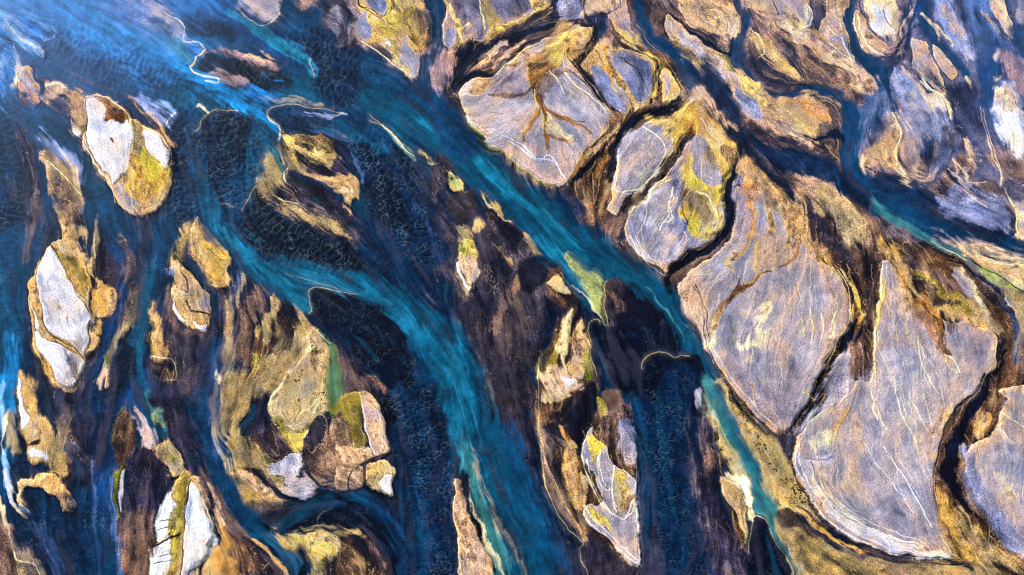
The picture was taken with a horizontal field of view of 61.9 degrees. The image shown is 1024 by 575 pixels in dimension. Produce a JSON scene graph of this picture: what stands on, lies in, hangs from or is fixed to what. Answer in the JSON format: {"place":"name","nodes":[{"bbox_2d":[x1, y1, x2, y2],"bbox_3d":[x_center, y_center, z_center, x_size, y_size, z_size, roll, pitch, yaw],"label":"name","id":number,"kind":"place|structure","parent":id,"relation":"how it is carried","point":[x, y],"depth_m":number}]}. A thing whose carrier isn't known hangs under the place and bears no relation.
{"place":"outdoors","nodes":[
{"label":"outdoors","id":0,"kind":"place"},
{"bbox_2d":[0,0,1023,574],"bbox_3d":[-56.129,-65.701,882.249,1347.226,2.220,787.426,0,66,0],"label":"water","id":1,"kind":"structure","parent":0,"point":[384,126],"depth_m":858.27},
{"bbox_2d":[17,473,71,507],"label":"sandbar","id":2,"kind":"structure","parent":1,"relation":"on","point":[51,484],"depth_m":772.56},
{"bbox_2d":[191,217,230,287],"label":"sandbar","id":3,"kind":"structure","parent":1,"relation":"on","point":[213,261],"depth_m":864.88},
{"bbox_2d":[206,68,249,87],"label":"sandbar","id":4,"kind":"structure","parent":1,"relation":"on","point":[236,81],"depth_m":956.40},
{"bbox_2d":[231,467,288,515],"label":"sandbar","id":5,"kind":"structure","parent":1,"relation":"on","point":[256,494],"depth_m":769.81},
{"bbox_2d":[220,307,330,434],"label":"sandbar","id":6,"kind":"structure","parent":1,"relation":"on","point":[296,406],"depth_m":811.00},
{"bbox_2d":[360,390,389,457],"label":"sandbar","id":7,"kind":"structure","parent":1,"relation":"on","point":[374,425],"depth_m":794.45},
{"bbox_2d":[450,179,463,191],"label":"sandbar","id":8,"kind":"structure","parent":1,"relation":"on","point":[456,185],"depth_m":901.59},
{"bbox_2d":[453,478,492,574],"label":"sandbar","id":9,"kind":"structure","parent":1,"relation":"on","point":[474,558],"depth_m":750.67},
{"bbox_2d":[715,379,829,528],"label":"sandbar","id":10,"kind":"structure","parent":1,"relation":"on","point":[779,490],"depth_m":779.93},
{"bbox_2d":[745,9,875,104],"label":"sandbar","id":11,"kind":"structure","parent":1,"relation":"on","point":[853,81],"depth_m":962.82},
{"bbox_2d":[854,11,895,56],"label":"sandbar","id":12,"kind":"structure","parent":1,"relation":"on","point":[873,44],"depth_m":977.96},
{"bbox_2d":[933,45,956,79],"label":"sandbar","id":13,"kind":"structure","parent":1,"relation":"on","point":[947,67],"depth_m":964.57},
{"bbox_2d":[0,0,1023,574],"bbox_3d":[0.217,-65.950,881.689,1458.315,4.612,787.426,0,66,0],"label":"ground","id":14,"kind":"structure","parent":0,"point":[804,186],"depth_m":859.10},
{"bbox_2d":[0,518,33,574],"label":"sandbar","id":15,"kind":"structure","parent":14,"relation":"on","point":[10,564],"depth_m":747.74},
{"bbox_2d":[18,66,40,106],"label":"sandbar","id":16,"kind":"structure","parent":14,"relation":"on","point":[29,87],"depth_m":950.93},
{"bbox_2d":[16,370,54,464],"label":"sandbar","id":17,"kind":"structure","parent":14,"relation":"on","point":[36,429],"depth_m":795.40},
{"bbox_2d":[45,82,66,103],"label":"sandbar","id":18,"kind":"structure","parent":14,"relation":"on","point":[53,90],"depth_m":950.18},
{"bbox_2d":[39,150,81,224],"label":"sandbar","id":19,"kind":"structure","parent":14,"relation":"on","point":[68,209],"depth_m":897.17},
{"bbox_2d":[28,238,99,392],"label":"sandbar","id":20,"kind":"structure","parent":14,"relation":"on","point":[65,341],"depth_m":839.28},
{"bbox_2d":[53,90,87,138],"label":"sandbar","id":21,"kind":"structure","parent":14,"relation":"on","point":[71,103],"depth_m":940.02},
{"bbox_2d":[87,257,116,318],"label":"sandbar","id":22,"kind":"structure","parent":14,"relation":"on","point":[103,302],"depth_m":847.58},
{"bbox_2d":[111,408,134,521],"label":"sandbar","id":23,"kind":"structure","parent":14,"relation":"on","point":[123,435],"depth_m":787.82},
{"bbox_2d":[82,94,172,216],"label":"sandbar","id":24,"kind":"structure","parent":14,"relation":"on","point":[128,154],"depth_m":913.04},
{"bbox_2d":[148,312,173,362],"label":"sandbar","id":25,"kind":"structure","parent":14,"relation":"on","point":[161,349],"depth_m":828.13},
{"bbox_2d":[148,359,177,382],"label":"sandbar","id":26,"kind":"structure","parent":14,"relation":"on","point":[163,372],"depth_m":817.23},
{"bbox_2d":[154,440,185,476],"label":"sandbar","id":27,"kind":"structure","parent":14,"relation":"on","point":[168,454],"depth_m":782.88},
{"bbox_2d":[150,470,213,574],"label":"sandbar","id":28,"kind":"structure","parent":14,"relation":"on","point":[182,547],"depth_m":753.91},
{"bbox_2d":[171,267,211,329],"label":"sandbar","id":29,"kind":"structure","parent":14,"relation":"on","point":[192,308],"depth_m":844.28},
{"bbox_2d":[202,48,278,70],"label":"sandbar","id":30,"kind":"structure","parent":14,"relation":"on","point":[258,61],"depth_m":968.91},
{"bbox_2d":[236,0,281,23],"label":"sandbar","id":31,"kind":"structure","parent":14,"relation":"on","point":[263,11],"depth_m":997.17},
{"bbox_2d":[252,295,281,376],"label":"sandbar","id":32,"kind":"structure","parent":14,"relation":"on","point":[268,332],"depth_m":829.29},
{"bbox_2d":[276,531,330,574],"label":"sandbar","id":33,"kind":"structure","parent":14,"relation":"on","point":[313,547],"depth_m":751.70},
{"bbox_2d":[270,181,359,245],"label":"sandbar","id":34,"kind":"structure","parent":14,"relation":"on","point":[292,203],"depth_m":887.03},
{"bbox_2d":[305,415,325,451],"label":"sandbar","id":35,"kind":"structure","parent":14,"relation":"on","point":[315,437],"depth_m":791.70},
{"bbox_2d":[281,130,353,201],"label":"sandbar","id":36,"kind":"structure","parent":14,"relation":"on","point":[322,160],"depth_m":913.77},
{"bbox_2d":[302,430,359,479],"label":"sandbar","id":37,"kind":"structure","parent":14,"relation":"on","point":[323,460],"depth_m":781.39},
{"bbox_2d":[322,524,387,574],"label":"sandbar","id":38,"kind":"structure","parent":14,"relation":"on","point":[349,552],"depth_m":748.34},
{"bbox_2d":[335,443,375,464],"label":"sandbar","id":39,"kind":"structure","parent":14,"relation":"on","point":[351,455],"depth_m":783.59},
{"bbox_2d":[364,460,395,496],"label":"sandbar","id":40,"kind":"structure","parent":14,"relation":"on","point":[380,475],"depth_m":775.42},
{"bbox_2d":[346,0,431,79],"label":"sandbar","id":41,"kind":"structure","parent":14,"relation":"on","point":[397,34],"depth_m":983.81},
{"bbox_2d":[455,226,479,295],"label":"sandbar","id":42,"kind":"structure","parent":14,"relation":"on","point":[467,273],"depth_m":863.98},
{"bbox_2d":[442,0,552,50],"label":"sandbar","id":43,"kind":"structure","parent":14,"relation":"on","point":[481,21],"depth_m":991.66},
{"bbox_2d":[459,27,612,186],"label":"sandbar","id":44,"kind":"structure","parent":14,"relation":"on","point":[540,111],"depth_m":937.78},
{"bbox_2d":[535,268,639,569],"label":"sandbar","id":45,"kind":"structure","parent":14,"relation":"on","point":[596,490],"depth_m":784.72},
{"bbox_2d":[586,43,655,115],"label":"sandbar","id":46,"kind":"structure","parent":14,"relation":"on","point":[625,79],"depth_m":957.05},
{"bbox_2d":[609,0,640,44],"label":"sandbar","id":47,"kind":"structure","parent":14,"relation":"on","point":[620,18],"depth_m":988.54},
{"bbox_2d":[607,100,692,215],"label":"sandbar","id":48,"kind":"structure","parent":14,"relation":"on","point":[646,150],"depth_m":915.68},
{"bbox_2d":[661,68,680,102],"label":"sandbar","id":49,"kind":"structure","parent":14,"relation":"on","point":[671,90],"depth_m":950.81},
{"bbox_2d":[625,99,740,271],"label":"sandbar","id":50,"kind":"structure","parent":14,"relation":"on","point":[676,214],"depth_m":890.96},
{"bbox_2d":[678,0,740,52],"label":"sandbar","id":51,"kind":"structure","parent":14,"relation":"on","point":[719,21],"depth_m":991.25},
{"bbox_2d":[691,416,750,574],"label":"sandbar","id":52,"kind":"structure","parent":14,"relation":"on","point":[726,552],"depth_m":763.97},
{"bbox_2d":[665,14,806,134],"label":"sandbar","id":53,"kind":"structure","parent":14,"relation":"on","point":[753,97],"depth_m":955.32},
{"bbox_2d":[678,186,852,438],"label":"sandbar","id":54,"kind":"structure","parent":14,"relation":"on","point":[763,293],"depth_m":841.19},
{"bbox_2d":[744,26,804,92],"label":"sandbar","id":55,"kind":"structure","parent":14,"relation":"on","point":[773,68],"depth_m":963.88},
{"bbox_2d":[741,0,812,29],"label":"sandbar","id":56,"kind":"structure","parent":14,"relation":"on","point":[800,11],"depth_m":997.51},
{"bbox_2d":[776,90,842,138],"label":"sandbar","id":57,"kind":"structure","parent":14,"relation":"on","point":[815,115],"depth_m":937.89},
{"bbox_2d":[819,0,853,58],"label":"sandbar","id":58,"kind":"structure","parent":14,"relation":"on","point":[832,29],"depth_m":986.21},
{"bbox_2d":[864,0,901,36],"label":"sandbar","id":59,"kind":"structure","parent":14,"relation":"on","point":[884,16],"depth_m":992.53},
{"bbox_2d":[859,112,912,180],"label":"sandbar","id":60,"kind":"structure","parent":14,"relation":"on","point":[876,149],"depth_m":918.83},
{"bbox_2d":[775,508,1003,574],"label":"sandbar","id":61,"kind":"structure","parent":14,"relation":"on","point":[811,553],"depth_m":745.65},
{"bbox_2d":[792,260,997,559],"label":"sandbar","id":62,"kind":"structure","parent":14,"relation":"on","point":[865,457],"depth_m":790.63},
{"bbox_2d":[890,66,950,124],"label":"sandbar","id":63,"kind":"structure","parent":14,"relation":"on","point":[908,92],"depth_m":946.54},
{"bbox_2d":[900,109,948,139],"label":"sandbar","id":64,"kind":"structure","parent":14,"relation":"on","point":[915,123],"depth_m":932.36},
{"bbox_2d":[911,39,944,93],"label":"sandbar","id":65,"kind":"structure","parent":14,"relation":"on","point":[926,66],"depth_m":963.39},
{"bbox_2d":[935,0,975,60],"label":"sandbar","id":66,"kind":"structure","parent":14,"relation":"on","point":[949,21],"depth_m":986.07},
{"bbox_2d":[930,152,999,207],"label":"sandbar","id":67,"kind":"structure","parent":14,"relation":"on","point":[958,184],"depth_m":899.35},
{"bbox_2d":[935,196,1016,233],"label":"sandbar","id":68,"kind":"structure","parent":14,"relation":"on","point":[990,214],"depth_m":886.28},
{"bbox_2d":[965,386,1023,558],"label":"sandbar","id":69,"kind":"structure","parent":14,"relation":"on","point":[994,463],"depth_m":776.59},
{"bbox_2d":[988,0,1012,37],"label":"sandbar","id":70,"kind":"structure","parent":14,"relation":"on","point":[998,8],"depth_m":994.43},
{"bbox_2d":[992,81,1023,154],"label":"sandbar","id":71,"kind":"structure","parent":14,"relation":"on","point":[1007,111],"depth_m":934.69},
{"bbox_2d":[999,174,1023,240],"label":"sandbar","id":72,"kind":"structure","parent":14,"relation":"on","point":[1012,188],"depth_m":895.77},
{"bbox_2d":[1001,286,1023,329],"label":"sandbar","id":73,"kind":"structure","parent":14,"relation":"on","point":[1019,311],"depth_m":843.15}
]}

